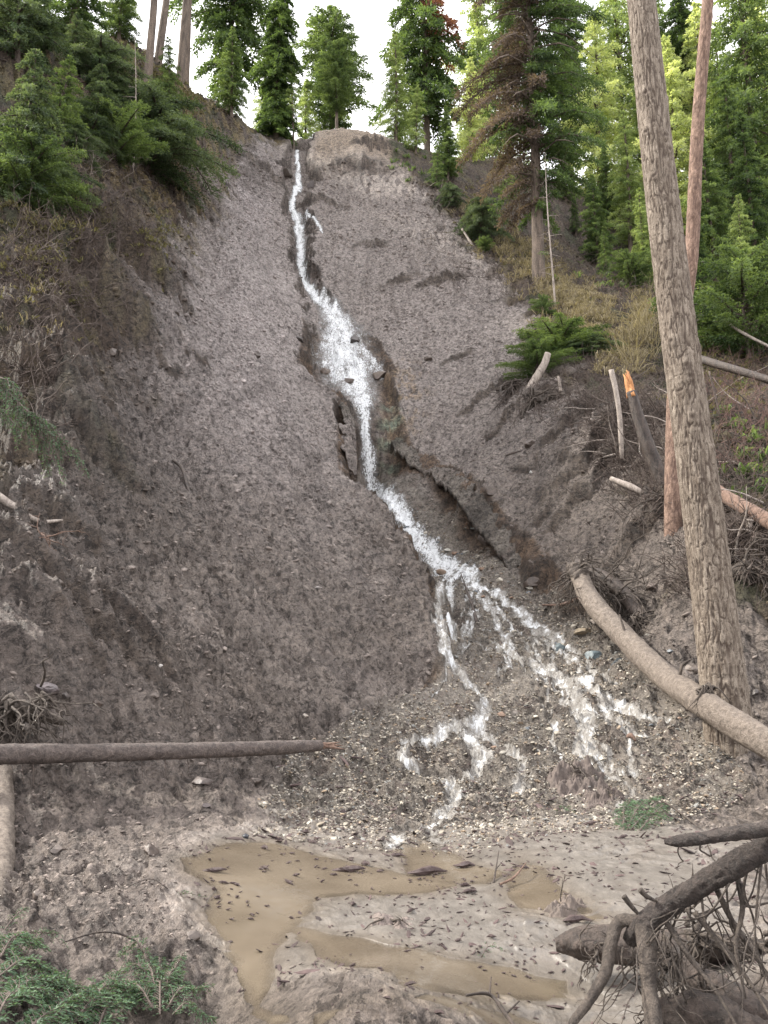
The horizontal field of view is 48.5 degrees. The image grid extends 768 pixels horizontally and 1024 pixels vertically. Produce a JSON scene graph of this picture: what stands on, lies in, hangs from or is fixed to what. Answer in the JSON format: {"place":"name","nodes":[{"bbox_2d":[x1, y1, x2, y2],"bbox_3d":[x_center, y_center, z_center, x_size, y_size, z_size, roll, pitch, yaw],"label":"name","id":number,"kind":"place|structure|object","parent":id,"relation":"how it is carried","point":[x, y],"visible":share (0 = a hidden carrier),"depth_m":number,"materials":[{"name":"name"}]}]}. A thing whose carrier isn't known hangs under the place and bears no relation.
{"place":"outdoors","nodes":[
{"label":"outdoors","id":0,"kind":"place"},
{"bbox_2d":[0,1,767,1023],"bbox_3d":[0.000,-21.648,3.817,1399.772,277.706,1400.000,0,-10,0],"label":"ground","id":1,"kind":"structure","parent":0,"point":[294,631],"depth_m":13.68,"materials":[{"name":"soil"}]},
{"bbox_2d":[0,765,15,897],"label":"fallen log","id":2,"kind":"object","parent":1,"relation":"on","point":[7,833],"visible":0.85,"depth_m":6.43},
{"bbox_2d":[0,493,62,523],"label":"dead branch","id":3,"kind":"object","parent":1,"relation":"on","point":[7,502],"visible":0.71,"depth_m":11.44,"materials":[{"name":"brown wood"}]},
{"bbox_2d":[0,907,68,954],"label":"fir bough","id":4,"kind":"object","parent":1,"relation":"on","point":[52,932],"visible":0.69,"depth_m":4.54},
{"bbox_2d":[0,48,76,220],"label":"fir tree","id":5,"kind":"object","parent":1,"relation":"on","point":[27,110],"visible":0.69,"depth_m":22.63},
{"bbox_2d":[5,1,71,67],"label":"fir tree","id":6,"kind":"object","parent":1,"relation":"on","point":[57,33],"visible":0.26,"depth_m":30.20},
{"bbox_2d":[0,0,79,80],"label":"fir tree","id":7,"kind":"object","parent":1,"relation":"on","point":[19,37],"visible":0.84,"depth_m":28.62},
{"bbox_2d":[0,377,89,484],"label":"fir bough","id":8,"kind":"object","parent":1,"relation":"on","point":[32,419],"visible":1,"depth_m":4.13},
{"bbox_2d":[0,126,94,215],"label":"shrub","id":9,"kind":"object","parent":1,"relation":"on","point":[16,173],"visible":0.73,"depth_m":22.21,"materials":[{"name":"plant"}]},
{"bbox_2d":[16,54,88,145],"bbox_3d":[-10.264,-12.712,26.637,2.084,3.458,1.826,0,-10,14],"label":"fir tree","id":10,"kind":"object","parent":1,"relation":"on","point":[60,100],"visible":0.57,"depth_m":26.64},
{"bbox_2d":[0,635,109,767],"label":"root clump","id":11,"kind":"object","parent":1,"relation":"on","point":[13,708],"visible":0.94,"depth_m":7.98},
{"bbox_2d":[40,153,105,221],"bbox_3d":[-9.350,-9.257,24.253,2.736,1.835,3.158,4,-11,-22],"label":"shrub","id":12,"kind":"object","parent":1,"relation":"on","point":[69,172],"visible":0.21,"depth_m":23.89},
{"bbox_2d":[41,122,109,177],"bbox_3d":[-9.892,-11.571,26.878,2.092,1.619,2.414,-9,-14,42],"label":"shrub","id":13,"kind":"object","parent":1,"relation":"on","point":[84,141],"visible":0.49,"depth_m":26.77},
{"bbox_2d":[59,12,91,75],"bbox_3d":[-12.345,-18.510,33.794,1.537,2.730,1.503,5,-11,-25],"label":"fir tree","id":14,"kind":"object","parent":1,"relation":"on","point":[74,34],"visible":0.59,"depth_m":33.67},
{"bbox_2d":[0,931,152,1023],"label":"fir bough","id":15,"kind":"object","parent":1,"relation":"on","point":[96,1003],"visible":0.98,"depth_m":3.82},
{"bbox_2d":[38,0,115,43],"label":"fir tree","id":16,"kind":"object","parent":1,"relation":"on","point":[70,8],"visible":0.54,"depth_m":37.13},
{"bbox_2d":[0,40,161,334],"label":"dry grass","id":17,"kind":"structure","parent":1,"relation":"on","point":[26,318],"depth_m":19.26,"materials":[{"name":"plant"}]},
{"bbox_2d":[65,63,127,159],"bbox_3d":[-9.954,-13.595,28.867,2.399,3.606,2.454,-2,-10,9],"label":"fir tree","id":18,"kind":"object","parent":1,"relation":"on","point":[100,84],"visible":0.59,"depth_m":28.77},
{"bbox_2d":[58,28,157,101],"bbox_3d":[-11.406,-17.890,34.282,4.655,3.122,4.034,-3,-11,18],"label":"shrub","id":19,"kind":"object","parent":1,"relation":"on","point":[106,51],"visible":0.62,"depth_m":33.89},
{"bbox_2d":[0,38,235,458],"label":"undergrowth","id":20,"kind":"object","parent":1,"relation":"on","point":[53,246],"visible":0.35,"depth_m":19.47,"materials":[{"name":"plant"}]},
{"bbox_2d":[95,0,143,47],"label":"fir tree","id":21,"kind":"object","parent":1,"relation":"on","point":[122,25],"visible":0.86,"depth_m":41.70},
{"bbox_2d":[74,95,169,168],"bbox_3d":[-9.611,-12.915,29.932,4.305,2.763,3.996,-1,-10,4],"label":"shrub","id":22,"kind":"object","parent":1,"relation":"on","point":[130,138],"visible":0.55,"depth_m":29.44,"materials":[{"name":"plant"}]},
{"bbox_2d":[114,74,150,137],"bbox_3d":[-10.287,-16.069,34.300,2.041,3.177,2.088,4,-11,-23],"label":"fir tree","id":23,"kind":"object","parent":1,"relation":"on","point":[122,88],"visible":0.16,"depth_m":33.98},
{"bbox_2d":[144,0,157,92],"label":"pine tree","id":24,"kind":"object","parent":1,"relation":"on","point":[149,56],"visible":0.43,"depth_m":36.92,"materials":[{"name":"brown wood"}]},
{"bbox_2d":[103,934,217,1023],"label":"fir bough","id":25,"kind":"object","parent":1,"relation":"on","point":[158,983],"visible":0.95,"depth_m":4.38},
{"bbox_2d":[154,0,169,65],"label":"pine tree","id":26,"kind":"object","parent":1,"relation":"on","point":[161,35],"visible":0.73,"depth_m":43.86,"materials":[{"name":"brown wood"}]},
{"bbox_2d":[87,78,247,211],"bbox_3d":[-9.289,-14.756,34.766,6.664,4.470,7.691,4,-11,-22],"label":"shrub","id":27,"kind":"object","parent":1,"relation":"on","point":[174,129],"visible":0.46,"depth_m":33.66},
{"bbox_2d":[153,36,184,108],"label":"fir tree","id":28,"kind":"object","parent":1,"relation":"on","point":[169,78],"visible":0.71,"depth_m":40.55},
{"bbox_2d":[0,740,344,787],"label":"fallen log","id":29,"kind":"object","parent":1,"relation":"on","point":[27,753],"visible":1,"depth_m":8.12,"materials":[{"name":"wood"}]},
{"bbox_2d":[176,0,188,83],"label":"pine tree","id":30,"kind":"object","parent":1,"relation":"on","point":[182,40],"visible":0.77,"depth_m":45.45,"materials":[{"name":"brown wood"}]},
{"bbox_2d":[184,0,191,84],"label":"pine tree","id":31,"kind":"object","parent":1,"relation":"on","point":[187,61],"visible":0.53,"depth_m":47.55,"materials":[{"name":"brown wood"}]},
{"bbox_2d":[168,0,278,112],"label":"fir tree","id":32,"kind":"object","parent":1,"relation":"on","point":[218,18],"visible":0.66,"depth_m":57.05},
{"bbox_2d":[212,26,251,120],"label":"fir tree","id":33,"kind":"object","parent":1,"relation":"on","point":[233,84],"visible":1,"depth_m":48.30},
{"bbox_2d":[55,131,470,293],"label":"undergrowth","id":34,"kind":"object","parent":1,"relation":"on","point":[355,220],"visible":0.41,"depth_m":37.87,"materials":[{"name":"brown plant"}]},
{"bbox_2d":[246,0,304,145],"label":"fir tree","id":35,"kind":"object","parent":1,"relation":"on","point":[275,117],"visible":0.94,"depth_m":52.13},
{"bbox_2d":[281,51,306,148],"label":"young tree","id":36,"kind":"object","parent":1,"relation":"on","point":[290,99],"visible":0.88,"depth_m":51.97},
{"bbox_2d":[295,78,320,140],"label":"fir tree","id":37,"kind":"object","parent":1,"relation":"on","point":[306,104],"visible":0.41,"depth_m":64.07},
{"bbox_2d":[290,3,378,130],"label":"fir tree","id":38,"kind":"object","parent":1,"relation":"on","point":[323,32],"visible":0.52,"depth_m":66.29,"materials":[{"name":"plant"}]},
{"bbox_2d":[312,38,360,128],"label":"pine tree","id":39,"kind":"object","parent":1,"relation":"on","point":[333,95],"visible":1,"depth_m":57.63,"materials":[{"name":"plant"}]},
{"bbox_2d":[336,391,356,477],"bbox_3d":[-1.310,-2.593,26.732,0.877,4.062,4.172,1,-10,-6],"label":"soil crust","id":40,"kind":"object","parent":1,"relation":"on","point":[347,429],"visible":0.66,"depth_m":25.84},
{"bbox_2d":[0,4,767,979],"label":"mud clods","id":41,"kind":"object","parent":1,"relation":"on","point":[154,622],"visible":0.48,"depth_m":19.68,"materials":[{"name":"soil"}]},
{"bbox_2d":[0,51,767,447],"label":"shrubs","id":42,"kind":"object","parent":1,"relation":"on","point":[160,241],"visible":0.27,"depth_m":24.04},
{"bbox_2d":[363,912,413,929],"bbox_3d":[0.040,2.630,5.363,0.776,0.317,0.776,0,-10,0],"label":"dirt mound","id":43,"kind":"object","parent":1,"relation":"on","point":[379,918],"visible":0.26,"depth_m":5.32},
{"bbox_2d":[372,29,413,142],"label":"fir tree","id":44,"kind":"object","parent":1,"relation":"on","point":[396,105],"visible":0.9,"depth_m":55.39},
{"bbox_2d":[401,83,426,153],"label":"fir tree","id":45,"kind":"object","parent":1,"relation":"on","point":[417,139],"visible":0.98,"depth_m":51.26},
{"bbox_2d":[367,0,479,150],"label":"fir tree","id":46,"kind":"object","parent":1,"relation":"on","point":[427,37],"visible":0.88,"depth_m":59.54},
{"bbox_2d":[424,137,447,188],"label":"fir tree","id":47,"kind":"object","parent":1,"relation":"on","point":[434,176],"visible":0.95,"depth_m":46.36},
{"bbox_2d":[432,105,464,180],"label":"fir tree","id":48,"kind":"object","parent":1,"relation":"on","point":[448,146],"visible":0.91,"depth_m":48.03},
{"bbox_2d":[435,182,467,208],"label":"shrub","id":49,"kind":"object","parent":1,"relation":"on","point":[450,191],"visible":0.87,"depth_m":44.23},
{"bbox_2d":[388,437,520,569],"bbox_3d":[2.065,-0.456,23.343,1.285,5.386,8.646,3,-10,-18],"label":"soil crust","id":50,"kind":"object","parent":1,"relation":"on","point":[477,509],"visible":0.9,"depth_m":21.67},
{"bbox_2d":[448,57,497,161],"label":"fir tree","id":51,"kind":"object","parent":1,"relation":"on","point":[475,124],"visible":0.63,"depth_m":55.04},
{"bbox_2d":[187,670,767,1023],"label":"forest litter","id":52,"kind":"object","parent":1,"relation":"on","point":[508,840],"visible":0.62,"depth_m":7.06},
{"bbox_2d":[452,195,516,240],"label":"shrub","id":53,"kind":"object","parent":1,"relation":"on","point":[481,216],"visible":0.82,"depth_m":40.83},
{"bbox_2d":[441,0,529,163],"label":"fir tree","id":54,"kind":"object","parent":1,"relation":"on","point":[474,16],"visible":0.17,"depth_m":68.97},
{"bbox_2d":[465,977,519,1023],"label":"wet stick","id":55,"kind":"object","parent":1,"relation":"on","point":[500,1007],"visible":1,"depth_m":4.06,"materials":[{"name":"black wood"}]},
{"bbox_2d":[247,487,752,853],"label":"gravel","id":56,"kind":"structure","parent":1,"relation":"on","point":[481,823],"depth_m":10.45,"materials":[{"name":"gravel"}]},
{"bbox_2d":[545,753,605,796],"bbox_3d":[2.326,3.233,10.133,1.140,0.681,1.140,0,-10,0],"label":"dirt mound","id":57,"kind":"object","parent":56,"relation":"on","point":[563,776],"visible":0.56,"depth_m":10.10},
{"bbox_2d":[581,777,624,807],"bbox_3d":[2.478,3.191,9.552,0.629,0.416,0.629,0,-10,0],"label":"dirt mound","id":58,"kind":"object","parent":56,"relation":"on","point":[601,795],"visible":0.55,"depth_m":9.48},
{"bbox_2d":[473,0,546,156],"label":"fir tree","id":59,"kind":"object","parent":1,"relation":"on","point":[487,53],"visible":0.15,"depth_m":64.68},
{"bbox_2d":[478,370,552,418],"bbox_3d":[4.359,-3.650,26.776,2.222,2.087,2.138,8,-13,-39],"label":"root clump","id":60,"kind":"object","parent":1,"relation":"on","point":[507,389],"visible":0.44,"depth_m":26.83,"materials":[{"name":"black wood"}]},
{"bbox_2d":[451,0,615,283],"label":"fir tree","id":61,"kind":"object","parent":1,"relation":"on","point":[544,106],"visible":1,"depth_m":36.98,"materials":[{"name":"plant"}]},
{"bbox_2d":[524,352,550,389],"bbox_3d":[4.714,-4.270,26.137,0.866,1.326,0.260,0,-10,0],"label":"wood stub","id":62,"kind":"object","parent":1,"relation":"on","point":[542,367],"visible":0.84,"depth_m":26.07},
{"bbox_2d":[494,335,584,380],"bbox_3d":[5.029,-4.685,27.345,2.691,1.727,2.498,3,-10,-16],"label":"fir bough","id":63,"kind":"object","parent":1,"relation":"on","point":[535,349],"visible":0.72,"depth_m":27.08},
{"bbox_2d":[507,380,579,427],"bbox_3d":[4.872,-3.055,25.125,2.364,1.834,1.612,3,-10,-17],"label":"root clump","id":64,"kind":"object","parent":1,"relation":"on","point":[539,400],"visible":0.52,"depth_m":25.23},
{"bbox_2d":[528,294,558,316],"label":"shrub","id":65,"kind":"object","parent":1,"relation":"on","point":[543,302],"visible":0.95,"depth_m":32.38,"materials":[{"name":"green plant"}]},
{"bbox_2d":[538,158,559,304],"bbox_3d":[6.388,-10.832,33.412,1.076,7.226,0.817,2,-10,-11],"label":"bare sapling","id":66,"kind":"object","parent":1,"relation":"on","point":[550,253],"visible":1,"depth_m":33.24,"materials":[{"name":"grey wood"}]},
{"bbox_2d":[450,196,661,377],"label":"dry grass","id":67,"kind":"structure","parent":1,"relation":"on","point":[580,296],"depth_m":33.48,"materials":[{"name":"plant"}]},
{"bbox_2d":[501,312,613,356],"bbox_3d":[5.903,-5.530,29.001,3.864,1.908,4.163,3,-10,-17],"label":"fir bough","id":68,"kind":"object","parent":1,"relation":"on","point":[558,331],"visible":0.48,"depth_m":28.27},
{"bbox_2d":[538,874,586,917],"bbox_3d":[1.165,2.579,5.534,0.638,0.464,0.638,0,-10,0],"label":"dirt mound","id":69,"kind":"object","parent":1,"relation":"on","point":[568,905],"visible":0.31,"depth_m":5.47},
{"bbox_2d":[481,179,653,304],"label":"undergrowth","id":70,"kind":"object","parent":1,"relation":"on","point":[559,239],"visible":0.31,"depth_m":42.18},
{"bbox_2d":[526,2,613,171],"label":"fir tree","id":71,"kind":"object","parent":1,"relation":"on","point":[563,27],"visible":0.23,"depth_m":61.10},
{"bbox_2d":[568,194,582,235],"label":"fir tree","id":72,"kind":"object","parent":1,"relation":"on","point":[575,215],"visible":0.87,"depth_m":48.62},
{"bbox_2d":[387,141,767,497],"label":"forest floor plants","id":73,"kind":"object","parent":1,"relation":"on","point":[743,468],"visible":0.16,"depth_m":17.76,"materials":[{"name":"green plant"}]},
{"bbox_2d":[400,162,767,618],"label":"undergrowth","id":74,"kind":"object","parent":1,"relation":"on","point":[751,537],"visible":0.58,"depth_m":19.04,"materials":[{"name":"plant"}]},
{"bbox_2d":[553,332,628,357],"bbox_3d":[6.644,-5.279,28.280,2.975,1.297,2.578,1,-10,-7],"label":"fir bough","id":75,"kind":"object","parent":1,"relation":"on","point":[594,341],"visible":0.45,"depth_m":27.75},
{"bbox_2d":[577,174,617,266],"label":"fir tree","id":76,"kind":"object","parent":1,"relation":"on","point":[592,246],"visible":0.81,"depth_m":45.12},
{"bbox_2d":[559,12,638,200],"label":"fir tree","id":77,"kind":"object","parent":1,"relation":"on","point":[603,65],"visible":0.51,"depth_m":57.52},
{"bbox_2d":[596,229,613,275],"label":"fir tree","id":78,"kind":"object","parent":1,"relation":"on","point":[604,253],"visible":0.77,"depth_m":41.69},
{"bbox_2d":[593,147,625,230],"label":"fir tree","id":79,"kind":"object","parent":1,"relation":"on","point":[606,202],"visible":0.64,"depth_m":50.90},
{"bbox_2d":[549,498,681,650],"bbox_3d":[4.084,1.519,14.625,2.361,3.475,3.878,3,-10,-17],"label":"root wad","id":80,"kind":"object","parent":1,"relation":"on","point":[624,595],"visible":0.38,"depth_m":14.60,"materials":[{"name":"black wood"}]},
{"bbox_2d":[609,369,623,459],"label":"fallen branch","id":81,"kind":"object","parent":1,"relation":"on","point":[617,403],"visible":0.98,"depth_m":18.83,"materials":[{"name":"brown wood"}]},
{"bbox_2d":[577,0,662,163],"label":"fir tree","id":82,"kind":"object","parent":1,"relation":"on","point":[624,71],"visible":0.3,"depth_m":66.22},
{"bbox_2d":[600,109,648,252],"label":"fir tree","id":83,"kind":"object","parent":1,"relation":"on","point":[623,230],"visible":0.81,"depth_m":48.86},
{"bbox_2d":[595,268,661,372],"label":"dry grass","id":84,"kind":"structure","parent":1,"relation":"on","point":[640,314],"depth_m":28.76,"materials":[{"name":"plant"}]},
{"bbox_2d":[606,247,652,289],"bbox_3d":[11.120,-10.746,38.240,2.683,2.153,2.490,-9,-13,40],"label":"shrub","id":85,"kind":"object","parent":1,"relation":"on","point":[630,264],"visible":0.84,"depth_m":38.00,"materials":[{"name":"green plant"}]},
{"bbox_2d":[617,87,643,206],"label":"fir tree","id":86,"kind":"object","parent":1,"relation":"on","point":[635,124],"visible":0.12,"depth_m":57.01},
{"bbox_2d":[627,187,653,284],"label":"fir tree","id":87,"kind":"object","parent":1,"relation":"on","point":[642,233],"visible":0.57,"depth_m":43.06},
{"bbox_2d":[611,795,673,830],"bbox_3d":[2.503,2.901,8.299,0.581,0.200,1.290,-3,-10,16],"label":"fir bough","id":88,"kind":"object","parent":1,"relation":"on","point":[648,813],"visible":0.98,"depth_m":8.06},
{"bbox_2d":[623,370,664,484],"bbox_3d":[5.332,-1.600,17.168,0.906,2.639,0.326,0,-10,0],"label":"broken snag","id":89,"kind":"object","parent":1,"relation":"on","point":[648,447],"visible":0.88,"depth_m":17.08,"materials":[{"name":"black wood"}]},
{"bbox_2d":[544,545,767,760],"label":"fallen log","id":90,"kind":"object","parent":1,"relation":"on","point":[705,703],"visible":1,"depth_m":11.72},
{"bbox_2d":[555,863,767,989],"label":"rotten log","id":91,"kind":"object","parent":1,"relation":"on","point":[584,943],"visible":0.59,"depth_m":4.48,"materials":[{"name":"black wood"}]},
{"bbox_2d":[567,819,767,1023],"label":"uprooted root","id":92,"kind":"object","parent":1,"relation":"on","point":[647,922],"visible":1,"depth_m":3.53,"materials":[{"name":"wood"}]},
{"bbox_2d":[574,868,767,1023],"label":"root mass","id":93,"kind":"object","parent":1,"relation":"on","point":[754,1012],"visible":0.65,"depth_m":3.55,"materials":[{"name":"black wood"}]},
{"bbox_2d":[627,34,722,235],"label":"fir tree","id":94,"kind":"object","parent":1,"relation":"on","point":[681,140],"visible":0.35,"depth_m":51.00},
{"bbox_2d":[599,264,767,490],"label":"undergrowth","id":95,"kind":"object","parent":1,"relation":"on","point":[732,401],"visible":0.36,"depth_m":19.23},
{"bbox_2d":[616,0,752,536],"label":"pine tree","id":96,"kind":"object","parent":1,"relation":"on","point":[673,519],"visible":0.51,"depth_m":16.62,"materials":[{"name":"red plant"}]},
{"bbox_2d":[659,0,716,151],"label":"fir tree","id":97,"kind":"object","parent":1,"relation":"on","point":[680,11],"visible":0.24,"depth_m":65.09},
{"bbox_2d":[627,0,752,758],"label":"fir tree","id":98,"kind":"object","parent":1,"relation":"on","point":[719,652],"visible":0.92,"depth_m":11.20,"materials":[{"name":"grey plant"}]},
{"bbox_2d":[667,1,716,172],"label":"fir tree","id":99,"kind":"object","parent":1,"relation":"on","point":[693,36],"visible":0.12,"depth_m":63.02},
{"bbox_2d":[693,225,715,304],"bbox_3d":[13.142,-10.350,35.353,1.324,4.556,1.407,1,-10,-3],"label":"fir tree","id":100,"kind":"object","parent":1,"relation":"on","point":[702,254],"visible":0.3,"depth_m":35.14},
{"bbox_2d":[681,28,731,209],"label":"fir tree","id":101,"kind":"object","parent":1,"relation":"on","point":[717,55],"visible":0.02,"depth_m":55.37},
{"bbox_2d":[648,236,767,357],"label":"shrub","id":102,"kind":"object","parent":1,"relation":"on","point":[736,271],"visible":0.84,"depth_m":28.39,"materials":[{"name":"green plant"}]},
{"bbox_2d":[681,138,738,283],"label":"fir tree","id":103,"kind":"object","parent":1,"relation":"on","point":[711,227],"visible":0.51,"depth_m":40.82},
{"bbox_2d":[683,0,767,237],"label":"fir tree","id":104,"kind":"object","parent":1,"relation":"on","point":[748,50],"visible":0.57,"depth_m":50.57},
{"bbox_2d":[701,79,767,257],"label":"fir tree","id":105,"kind":"object","parent":1,"relation":"on","point":[728,166],"visible":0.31,"depth_m":46.88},
{"bbox_2d":[701,355,767,383],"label":"fallen branch","id":106,"kind":"object","parent":1,"relation":"on","point":[725,366],"visible":0.85,"depth_m":23.86,"materials":[{"name":"black wood"}]},
{"bbox_2d":[722,194,764,323],"bbox_3d":[13.519,-9.416,32.023,2.096,5.725,1.827,-2,-10,14],"label":"fir tree","id":107,"kind":"object","parent":1,"relation":"on","point":[739,241],"visible":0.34,"depth_m":32.39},
{"bbox_2d":[720,485,767,528],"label":"fallen branch","id":108,"kind":"object","parent":1,"relation":"on","point":[725,495],"visible":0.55,"depth_m":14.08,"materials":[{"name":"brown wood"}]},
{"bbox_2d":[722,112,767,273],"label":"fir tree","id":109,"kind":"object","parent":1,"relation":"on","point":[745,161],"visible":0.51,"depth_m":36.65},
{"bbox_2d":[730,518,767,597],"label":"root clump","id":110,"kind":"object","parent":1,"relation":"on","point":[742,566],"visible":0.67,"depth_m":12.86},
{"bbox_2d":[182,842,599,1023],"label":"muddy water","id":111,"kind":"structure","parent":0,"point":[267,928],"depth_m":5.57,"materials":[{"name":"liquid"}]},
{"bbox_2d":[407,865,446,874],"bbox_3d":[0.332,2.750,6.543,0.320,0.058,0.078,2,-10,-11],"label":"bark slab","id":112,"kind":"object","parent":111,"relation":"on","point":[428,869],"depth_m":6.51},
{"bbox_2d":[42,0,767,187],"label":"sky","id":113,"kind":"structure","parent":0,"point":[368,17],"materials":[{"name":"white"}]},
{"bbox_2d":[289,150,671,851],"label":"stream","id":114,"kind":"structure","parent":0,"point":[583,712],"depth_m":13.87,"materials":[{"name":"liquid"}]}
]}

